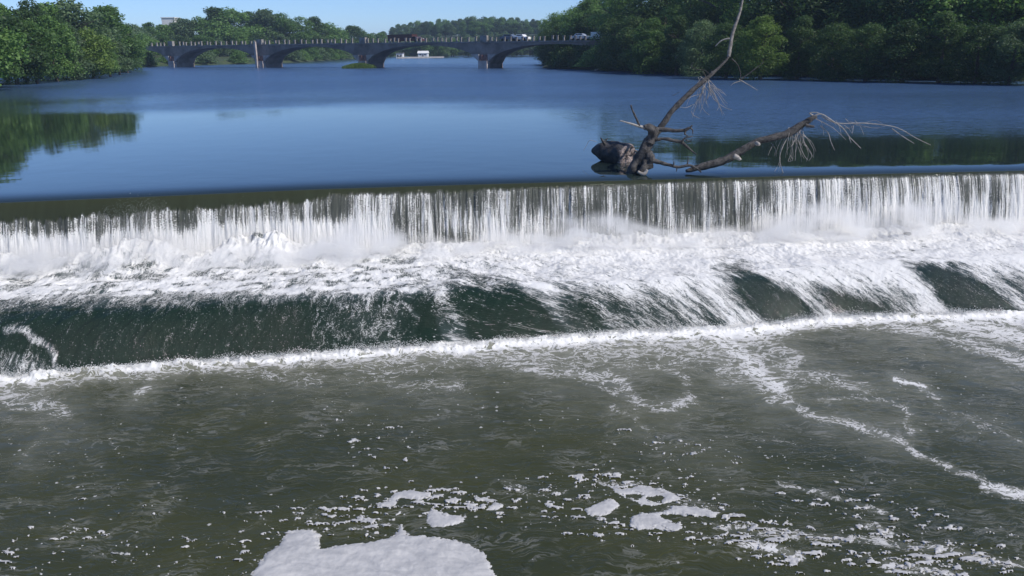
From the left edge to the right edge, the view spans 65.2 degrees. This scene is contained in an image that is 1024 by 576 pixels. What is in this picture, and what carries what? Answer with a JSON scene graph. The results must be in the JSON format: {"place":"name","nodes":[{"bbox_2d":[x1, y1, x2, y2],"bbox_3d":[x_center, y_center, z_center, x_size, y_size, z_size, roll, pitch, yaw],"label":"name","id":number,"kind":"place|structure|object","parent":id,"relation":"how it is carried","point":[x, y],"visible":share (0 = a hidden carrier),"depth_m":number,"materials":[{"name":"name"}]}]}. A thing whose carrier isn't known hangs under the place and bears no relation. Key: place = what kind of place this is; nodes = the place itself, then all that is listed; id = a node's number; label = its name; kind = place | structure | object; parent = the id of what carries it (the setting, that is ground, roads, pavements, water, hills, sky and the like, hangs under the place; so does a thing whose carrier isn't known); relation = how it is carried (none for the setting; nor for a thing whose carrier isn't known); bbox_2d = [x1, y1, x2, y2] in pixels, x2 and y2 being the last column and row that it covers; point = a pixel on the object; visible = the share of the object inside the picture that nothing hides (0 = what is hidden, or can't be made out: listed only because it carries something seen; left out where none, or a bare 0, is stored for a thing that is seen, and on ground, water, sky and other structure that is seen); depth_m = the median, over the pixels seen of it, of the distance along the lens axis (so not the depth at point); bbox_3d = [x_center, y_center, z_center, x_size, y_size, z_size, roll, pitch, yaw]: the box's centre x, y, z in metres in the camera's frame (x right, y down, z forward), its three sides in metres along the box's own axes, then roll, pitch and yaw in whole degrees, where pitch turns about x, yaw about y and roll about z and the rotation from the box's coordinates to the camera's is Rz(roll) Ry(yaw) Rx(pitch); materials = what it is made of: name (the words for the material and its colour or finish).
{"place":"outdoors","nodes":[
{"label":"outdoors","id":0,"kind":"place"},
{"bbox_2d":[74,26,119,78],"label":"tree","id":1,"kind":"object","parent":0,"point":[95,47],"visible":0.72,"depth_m":138.64,"materials":[{"name":"green plant"}]},
{"bbox_2d":[0,0,662,37],"label":"sky","id":2,"kind":"structure","parent":0,"point":[376,16],"materials":[{"name":"blue"}]},
{"bbox_2d":[425,41,446,56],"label":"tree","id":3,"kind":"object","parent":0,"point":[433,48],"visible":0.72,"depth_m":403.50,"materials":[{"name":"green plant"}]},
{"bbox_2d":[0,310,1023,575],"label":"river","id":4,"kind":"structure","parent":0,"point":[920,412],"depth_m":16.60,"materials":[{"name":"liquid"}]},
{"bbox_2d":[250,524,496,575],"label":"foam raft","id":5,"kind":"object","parent":4,"relation":"on","point":[297,552],"visible":1,"depth_m":13.04,"materials":[{"name":"white liquid"}]},
{"bbox_2d":[376,490,464,526],"bbox_3d":[-1.607,3.990,14.556,1.813,0.080,0.982,10,20,32],"label":"foam raft","id":6,"kind":"object","parent":4,"relation":"on","point":[436,518],"visible":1,"depth_m":14.32,"materials":[{"name":"liquid"}]},
{"bbox_2d":[0,305,1005,377],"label":"spray","id":7,"kind":"object","parent":4,"relation":"on","point":[602,332],"visible":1,"depth_m":22.40,"materials":[{"name":"white liquid"}]},
{"bbox_2d":[0,418,1018,575],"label":"foam flecks","id":8,"kind":"object","parent":4,"relation":"on","point":[793,560],"visible":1,"depth_m":13.88,"materials":[{"name":"white liquid"}]},
{"bbox_2d":[585,498,618,516],"bbox_3d":[1.637,3.985,14.449,0.770,0.086,0.447,-12,20,-33],"label":"foam raft","id":9,"kind":"object","parent":4,"relation":"on","point":[604,507],"visible":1,"depth_m":14.42,"materials":[{"name":"liquid"}]},
{"bbox_2d":[608,484,680,505],"bbox_3d":[2.492,3.853,14.882,1.476,0.076,0.907,-1,17,0],"label":"foam raft","id":10,"kind":"object","parent":4,"relation":"on","point":[649,491],"visible":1,"depth_m":14.89,"materials":[{"name":"liquid"}]},
{"bbox_2d":[629,505,719,531],"bbox_3d":[2.883,4.076,14.121,1.768,0.082,0.814,-5,17,-15],"label":"foam raft","id":11,"kind":"object","parent":4,"relation":"on","point":[641,520],"visible":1,"depth_m":14.16,"materials":[{"name":"white liquid"}]},
{"bbox_2d":[0,55,1023,202],"bbox_3d":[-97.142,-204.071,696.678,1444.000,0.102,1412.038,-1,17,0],"label":"river","id":12,"kind":"structure","parent":0,"point":[239,128],"depth_m":48.22,"materials":[{"name":"liquid"}]},
{"bbox_2d":[0,13,30,54],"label":"tree","id":13,"kind":"object","parent":12,"relation":"on","point":[3,23],"visible":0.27,"depth_m":111.83,"materials":[{"name":"green plant"}]},
{"bbox_2d":[0,14,35,85],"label":"tree","id":14,"kind":"object","parent":12,"relation":"on","point":[7,58],"visible":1,"depth_m":97.83,"materials":[{"name":"green plant"}]},
{"bbox_2d":[0,12,54,84],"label":"tree","id":15,"kind":"object","parent":12,"relation":"on","point":[37,51],"visible":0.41,"depth_m":116.95,"materials":[{"name":"green plant"}]},
{"bbox_2d":[7,6,51,78],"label":"tree","id":16,"kind":"object","parent":12,"relation":"on","point":[24,17],"visible":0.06,"depth_m":138.19,"materials":[{"name":"green plant"}]},
{"bbox_2d":[12,0,68,77],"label":"tree","id":17,"kind":"object","parent":12,"relation":"on","point":[36,13],"visible":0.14,"depth_m":141.70,"materials":[{"name":"green plant"}]},
{"bbox_2d":[16,18,70,83],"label":"tree","id":18,"kind":"object","parent":12,"relation":"on","point":[30,26],"visible":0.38,"depth_m":120.90,"materials":[{"name":"green plant"}]},
{"bbox_2d":[29,2,70,76],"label":"tree","id":19,"kind":"object","parent":12,"relation":"on","point":[47,7],"visible":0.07,"depth_m":150.24,"materials":[{"name":"green plant"}]},
{"bbox_2d":[32,14,87,80],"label":"tree","id":20,"kind":"object","parent":12,"relation":"on","point":[64,33],"visible":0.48,"depth_m":127.95,"materials":[{"name":"green plant"}]},
{"bbox_2d":[55,23,95,79],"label":"tree","id":21,"kind":"object","parent":12,"relation":"on","point":[85,64],"visible":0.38,"depth_m":133.88,"materials":[{"name":"green plant"}]},
{"bbox_2d":[47,0,129,62],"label":"tree","id":22,"kind":"object","parent":12,"relation":"on","point":[70,17],"visible":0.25,"depth_m":155.80,"materials":[{"name":"green plant"}]},
{"bbox_2d":[89,4,147,72],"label":"tree","id":23,"kind":"object","parent":12,"relation":"on","point":[111,14],"visible":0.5,"depth_m":172.52,"materials":[{"name":"green plant"}]},
{"bbox_2d":[584,0,929,175],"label":"fallen tree","id":24,"kind":"object","parent":12,"relation":"on","point":[642,159],"visible":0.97,"depth_m":29.85,"materials":[{"name":"brown wood"}]},
{"bbox_2d":[722,13,794,79],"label":"tree","id":25,"kind":"object","parent":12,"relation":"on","point":[753,36],"visible":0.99,"depth_m":106.45,"materials":[{"name":"green plant"}]},
{"bbox_2d":[0,221,1023,375],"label":"rapids","id":26,"kind":"structure","parent":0,"point":[110,309],"depth_m":24.23,"materials":[{"name":"liquid"}]},
{"bbox_2d":[0,197,1023,278],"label":"spray","id":27,"kind":"object","parent":26,"relation":"on","point":[398,250],"visible":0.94,"depth_m":27.64,"materials":[{"name":"white liquid"}]},
{"bbox_2d":[0,170,1023,261],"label":"waterfall","id":28,"kind":"structure","parent":0,"point":[485,213],"depth_m":28.66,"materials":[{"name":"liquid"}]},
{"bbox_2d":[137,34,1023,81],"bbox_3d":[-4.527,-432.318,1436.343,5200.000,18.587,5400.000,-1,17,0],"label":"ground","id":29,"kind":"structure","parent":0,"point":[221,59],"depth_m":262.86,"materials":[{"name":"soil"}]},
{"bbox_2d":[0,31,28,83],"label":"tree","id":30,"kind":"object","parent":29,"relation":"on","point":[15,74],"visible":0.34,"depth_m":108.67,"materials":[{"name":"green plant"}]},
{"bbox_2d":[100,36,120,76],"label":"tree","id":31,"kind":"object","parent":29,"relation":"on","point":[115,57],"visible":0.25,"depth_m":147.75,"materials":[{"name":"green plant"}]},
{"bbox_2d":[111,40,135,74],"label":"tree","id":32,"kind":"object","parent":29,"relation":"on","point":[126,62],"visible":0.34,"depth_m":159.17,"materials":[{"name":"green plant"}]},
{"bbox_2d":[120,47,143,72],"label":"tree","id":33,"kind":"object","parent":29,"relation":"on","point":[134,54],"visible":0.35,"depth_m":174.85,"materials":[{"name":"green plant"}]},
{"bbox_2d":[125,23,158,40],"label":"tree","id":34,"kind":"object","parent":29,"relation":"on","point":[137,29],"visible":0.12,"depth_m":285.43,"materials":[{"name":"green plant"}]},
{"bbox_2d":[137,32,159,55],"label":"tree","id":35,"kind":"object","parent":29,"relation":"on","point":[146,37],"visible":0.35,"depth_m":277.75,"materials":[{"name":"green plant"}]},
{"bbox_2d":[141,22,159,53],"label":"tree","id":36,"kind":"object","parent":29,"relation":"on","point":[149,28],"visible":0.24,"depth_m":295.09,"materials":[{"name":"green plant"}]},
{"bbox_2d":[144,52,159,65],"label":"bush","id":37,"kind":"object","parent":29,"relation":"on","point":[150,60],"visible":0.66,"depth_m":237.95,"materials":[{"name":"green plant"}]},
{"bbox_2d":[154,32,169,55],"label":"tree","id":38,"kind":"object","parent":29,"relation":"on","point":[162,37],"visible":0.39,"depth_m":281.62,"materials":[{"name":"green plant"}]},
{"bbox_2d":[155,24,179,45],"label":"tree","id":39,"kind":"object","parent":29,"relation":"on","point":[166,29],"visible":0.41,"depth_m":304.74,"materials":[{"name":"green plant"}]},
{"bbox_2d":[173,36,189,45],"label":"tree","id":40,"kind":"object","parent":29,"relation":"on","point":[180,39],"visible":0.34,"depth_m":285.17,"materials":[{"name":"green plant"}]},
{"bbox_2d":[168,18,201,45],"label":"tree","id":41,"kind":"object","parent":29,"relation":"on","point":[179,25],"visible":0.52,"depth_m":307.61,"materials":[{"name":"green plant"}]},
{"bbox_2d":[180,15,218,44],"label":"tree","id":42,"kind":"object","parent":29,"relation":"on","point":[198,28],"visible":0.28,"depth_m":311.02,"materials":[{"name":"green plant"}]},
{"bbox_2d":[191,34,221,55],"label":"tree","id":43,"kind":"object","parent":29,"relation":"on","point":[204,39],"visible":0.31,"depth_m":289.99,"materials":[{"name":"green plant"}]},
{"bbox_2d":[195,50,218,62],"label":"bush","id":44,"kind":"object","parent":29,"relation":"on","point":[206,56],"visible":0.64,"depth_m":257.89,"materials":[{"name":"green plant"}]},
{"bbox_2d":[206,38,230,56],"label":"tree","id":45,"kind":"object","parent":29,"relation":"on","point":[225,51],"visible":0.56,"depth_m":295.20,"materials":[{"name":"green plant"}]},
{"bbox_2d":[199,7,240,55],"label":"tree","id":46,"kind":"object","parent":29,"relation":"on","point":[210,13],"visible":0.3,"depth_m":315.26,"materials":[{"name":"green plant"}]},
{"bbox_2d":[196,6,268,55],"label":"tree","id":47,"kind":"object","parent":29,"relation":"on","point":[232,14],"visible":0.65,"depth_m":314.04,"materials":[{"name":"green plant"}]},
{"bbox_2d":[224,50,250,62],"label":"bush","id":48,"kind":"object","parent":29,"relation":"on","point":[238,56],"visible":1,"depth_m":268.24,"materials":[{"name":"green plant"}]},
{"bbox_2d":[228,32,249,55],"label":"tree","id":49,"kind":"object","parent":29,"relation":"on","point":[237,36],"visible":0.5,"depth_m":302.63,"materials":[{"name":"green plant"}]},
{"bbox_2d":[236,11,265,55],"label":"tree","id":50,"kind":"object","parent":29,"relation":"on","point":[248,13],"visible":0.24,"depth_m":325.28,"materials":[{"name":"green plant"}]},
{"bbox_2d":[246,32,277,44],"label":"tree","id":51,"kind":"object","parent":29,"relation":"on","point":[261,36],"visible":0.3,"depth_m":306.04,"materials":[{"name":"green plant"}]},
{"bbox_2d":[247,8,290,43],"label":"tree","id":52,"kind":"object","parent":29,"relation":"on","point":[262,16],"visible":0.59,"depth_m":324.43,"materials":[{"name":"green plant"}]},
{"bbox_2d":[264,12,311,42],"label":"tree","id":53,"kind":"object","parent":29,"relation":"on","point":[283,24],"visible":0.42,"depth_m":327.51,"materials":[{"name":"green plant"}]},
{"bbox_2d":[284,50,304,59],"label":"bush","id":54,"kind":"object","parent":29,"relation":"on","point":[294,55],"visible":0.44,"depth_m":289.70,"materials":[{"name":"green plant"}]},
{"bbox_2d":[290,31,315,51],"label":"tree","id":55,"kind":"object","parent":29,"relation":"on","point":[299,35],"visible":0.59,"depth_m":320.74,"materials":[{"name":"green plant"}]},
{"bbox_2d":[286,15,320,42],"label":"tree","id":56,"kind":"object","parent":29,"relation":"on","point":[309,32],"visible":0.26,"depth_m":336.32,"materials":[{"name":"green plant"}]},
{"bbox_2d":[307,48,322,59],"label":"bush","id":57,"kind":"object","parent":29,"relation":"on","point":[313,54],"visible":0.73,"depth_m":312.49,"materials":[{"name":"green plant"}]},
{"bbox_2d":[302,16,333,48],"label":"tree","id":58,"kind":"object","parent":29,"relation":"on","point":[318,27],"visible":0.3,"depth_m":342.54,"materials":[{"name":"green plant"}]},
{"bbox_2d":[309,34,336,55],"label":"tree","id":59,"kind":"object","parent":29,"relation":"on","point":[319,37],"visible":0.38,"depth_m":332.96,"materials":[{"name":"green plant"}]},
{"bbox_2d":[322,21,348,52],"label":"tree","id":60,"kind":"object","parent":29,"relation":"on","point":[338,34],"visible":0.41,"depth_m":349.80,"materials":[{"name":"green plant"}]},
{"bbox_2d":[343,24,370,42],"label":"tree","id":61,"kind":"object","parent":29,"relation":"on","point":[354,29],"visible":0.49,"depth_m":388.14,"materials":[{"name":"green plant"}]},
{"bbox_2d":[146,35,603,68],"bbox_3d":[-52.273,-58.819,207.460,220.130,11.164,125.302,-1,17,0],"label":"arch bridge","id":62,"kind":"structure","parent":29,"relation":"on","point":[485,52],"depth_m":196.43,"materials":[{"name":"stone"}]},
{"bbox_2d":[387,34,424,42],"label":"truck","id":63,"kind":"object","parent":62,"relation":"on","point":[401,37],"visible":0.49,"depth_m":192.09,"materials":[{"name":"red paint"}]},
{"bbox_2d":[457,21,467,36],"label":"tree","id":64,"kind":"object","parent":29,"relation":"on","point":[462,27],"visible":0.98,"depth_m":545.94,"materials":[{"name":"green plant"}]},
{"bbox_2d":[466,21,485,35],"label":"tree","id":65,"kind":"object","parent":29,"relation":"on","point":[477,24],"visible":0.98,"depth_m":544.62,"materials":[{"name":"green plant"}]},
{"bbox_2d":[528,12,562,59],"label":"tree","id":66,"kind":"object","parent":29,"relation":"on","point":[551,22],"visible":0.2,"depth_m":219.62,"materials":[{"name":"green plant"}]},
{"bbox_2d":[533,27,558,62],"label":"tree","id":67,"kind":"object","parent":29,"relation":"on","point":[543,33],"visible":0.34,"depth_m":205.08,"materials":[{"name":"green plant"}]},
{"bbox_2d":[536,22,565,53],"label":"tree","id":68,"kind":"object","parent":29,"relation":"on","point":[556,27],"visible":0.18,"depth_m":201.58,"materials":[{"name":"green plant"}]},
{"bbox_2d":[544,44,576,64],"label":"bush","id":69,"kind":"object","parent":29,"relation":"on","point":[554,54],"visible":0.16,"depth_m":174.40,"materials":[{"name":"green plant"}]},
{"bbox_2d":[546,46,576,67],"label":"bush","id":70,"kind":"object","parent":29,"relation":"on","point":[565,54],"visible":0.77,"depth_m":168.97,"materials":[{"name":"green plant"}]},
{"bbox_2d":[553,19,582,49],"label":"tree","id":71,"kind":"object","parent":29,"relation":"on","point":[566,38],"visible":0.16,"depth_m":195.51,"materials":[{"name":"green plant"}]},
{"bbox_2d":[556,6,580,44],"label":"tree","id":72,"kind":"object","parent":29,"relation":"on","point":[565,18],"visible":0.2,"depth_m":212.31,"materials":[{"name":"green plant"}]},
{"bbox_2d":[557,0,603,46],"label":"tree","id":73,"kind":"object","parent":29,"relation":"on","point":[588,6],"visible":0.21,"depth_m":192.39,"materials":[{"name":"green plant"}]},
{"bbox_2d":[567,44,593,65],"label":"bush","id":74,"kind":"object","parent":29,"relation":"on","point":[581,49],"visible":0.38,"depth_m":164.87,"materials":[{"name":"green plant"}]},
{"bbox_2d":[572,13,597,50],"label":"tree","id":75,"kind":"object","parent":29,"relation":"on","point":[585,17],"visible":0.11,"depth_m":189.45,"materials":[{"name":"green plant"}]},
{"bbox_2d":[571,45,602,66],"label":"bush","id":76,"kind":"object","parent":29,"relation":"on","point":[587,62],"visible":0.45,"depth_m":160.58,"materials":[{"name":"green plant"}]},
{"bbox_2d":[578,10,607,47],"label":"tree","id":77,"kind":"object","parent":29,"relation":"on","point":[591,29],"visible":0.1,"depth_m":185.73,"materials":[{"name":"green plant"}]},
{"bbox_2d":[591,15,623,70],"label":"tree","id":78,"kind":"object","parent":29,"relation":"on","point":[604,32],"visible":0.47,"depth_m":152.61,"materials":[{"name":"green plant"}]},
{"bbox_2d":[586,0,630,45],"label":"tree","id":79,"kind":"object","parent":29,"relation":"on","point":[598,18],"visible":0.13,"depth_m":168.71,"materials":[{"name":"green plant"}]},
{"bbox_2d":[599,14,653,71],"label":"tree","id":80,"kind":"object","parent":29,"relation":"on","point":[621,41],"visible":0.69,"depth_m":144.30,"materials":[{"name":"green plant"}]},
{"bbox_2d":[590,0,677,58],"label":"tree","id":81,"kind":"object","parent":29,"relation":"on","point":[615,5],"visible":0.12,"depth_m":158.40,"materials":[{"name":"green plant"}]},
{"bbox_2d":[618,16,680,73],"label":"tree","id":82,"kind":"object","parent":29,"relation":"on","point":[652,36],"visible":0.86,"depth_m":134.43,"materials":[{"name":"green plant"}]},
{"bbox_2d":[617,0,691,48],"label":"tree","id":83,"kind":"object","parent":29,"relation":"on","point":[645,10],"visible":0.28,"depth_m":148.63,"materials":[{"name":"green plant"}]},
{"bbox_2d":[655,15,697,74],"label":"tree","id":84,"kind":"object","parent":29,"relation":"on","point":[678,27],"visible":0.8,"depth_m":127.45,"materials":[{"name":"green plant"}]},
{"bbox_2d":[649,0,717,55],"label":"tree","id":85,"kind":"object","parent":29,"relation":"on","point":[685,5],"visible":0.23,"depth_m":138.40,"materials":[{"name":"green plant"}]},
{"bbox_2d":[671,19,723,76],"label":"tree","id":86,"kind":"object","parent":29,"relation":"on","point":[701,30],"visible":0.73,"depth_m":121.71,"materials":[{"name":"green plant"}]},
{"bbox_2d":[679,0,741,60],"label":"tree","id":87,"kind":"object","parent":29,"relation":"on","point":[702,12],"visible":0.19,"depth_m":132.63,"materials":[{"name":"green plant"}]},
{"bbox_2d":[697,19,750,77],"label":"tree","id":88,"kind":"object","parent":29,"relation":"on","point":[725,69],"visible":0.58,"depth_m":112.50,"materials":[{"name":"green plant"}]},
{"bbox_2d":[708,0,809,71],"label":"tree","id":89,"kind":"object","parent":29,"relation":"on","point":[735,10],"visible":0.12,"depth_m":123.51,"materials":[{"name":"green plant"}]},
{"bbox_2d":[735,0,839,70],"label":"tree","id":90,"kind":"object","parent":29,"relation":"on","point":[803,6],"visible":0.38,"depth_m":116.40,"materials":[{"name":"green plant"}]},
{"bbox_2d":[776,15,818,79],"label":"tree","id":91,"kind":"object","parent":29,"relation":"on","point":[801,23],"visible":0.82,"depth_m":106.72,"materials":[{"name":"green plant"}]},
{"bbox_2d":[779,0,867,63],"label":"tree","id":92,"kind":"object","parent":29,"relation":"on","point":[844,16],"visible":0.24,"depth_m":113.46,"materials":[{"name":"green plant"}]},
{"bbox_2d":[798,22,859,81],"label":"tree","id":93,"kind":"object","parent":29,"relation":"on","point":[834,71],"visible":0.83,"depth_m":102.42,"materials":[{"name":"green plant"}]},
{"bbox_2d":[825,0,903,57],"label":"tree","id":94,"kind":"object","parent":29,"relation":"on","point":[864,14],"visible":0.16,"depth_m":111.87,"materials":[{"name":"green plant"}]},
{"bbox_2d":[836,21,901,81],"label":"tree","id":95,"kind":"object","parent":29,"relation":"on","point":[871,33],"visible":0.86,"depth_m":98.83,"materials":[{"name":"green plant"}]},
{"bbox_2d":[862,18,938,82],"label":"tree","id":96,"kind":"object","parent":29,"relation":"on","point":[907,31],"visible":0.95,"depth_m":95.84,"materials":[{"name":"green plant"}]},
{"bbox_2d":[845,0,965,57],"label":"tree","id":97,"kind":"object","parent":29,"relation":"on","point":[910,4],"visible":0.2,"depth_m":106.48,"materials":[{"name":"green plant"}]},
{"bbox_2d":[910,11,972,82],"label":"tree","id":98,"kind":"object","parent":29,"relation":"on","point":[939,50],"visible":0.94,"depth_m":93.42,"materials":[{"name":"green plant"}]},
{"bbox_2d":[877,0,1019,57],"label":"tree","id":99,"kind":"object","parent":29,"relation":"on","point":[952,4],"visible":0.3,"depth_m":100.77,"materials":[{"name":"green plant"}]},
{"bbox_2d":[943,21,1014,84],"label":"tree","id":100,"kind":"object","parent":29,"relation":"on","point":[978,34],"visible":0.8,"depth_m":90.43,"materials":[{"name":"green plant"}]},
{"bbox_2d":[938,0,1023,60],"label":"tree","id":101,"kind":"object","parent":29,"relation":"on","point":[978,6],"visible":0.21,"depth_m":99.07,"materials":[{"name":"green plant"}]},
{"bbox_2d":[974,19,1023,84],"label":"tree","id":102,"kind":"object","parent":29,"relation":"on","point":[1011,35],"visible":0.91,"depth_m":88.08,"materials":[{"name":"green plant"}]},
{"bbox_2d":[998,0,1023,54],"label":"tree","id":103,"kind":"object","parent":29,"relation":"on","point":[1018,12],"visible":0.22,"depth_m":98.93,"materials":[{"name":"green plant"}]},
{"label":"islet","id":104,"kind":"structure","parent":0,"visible":0},
{"bbox_2d":[341,63,376,68],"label":"grass","id":105,"kind":"structure","parent":104,"relation":"on","point":[357,65],"depth_m":192.89,"materials":[{"name":"green plant"}]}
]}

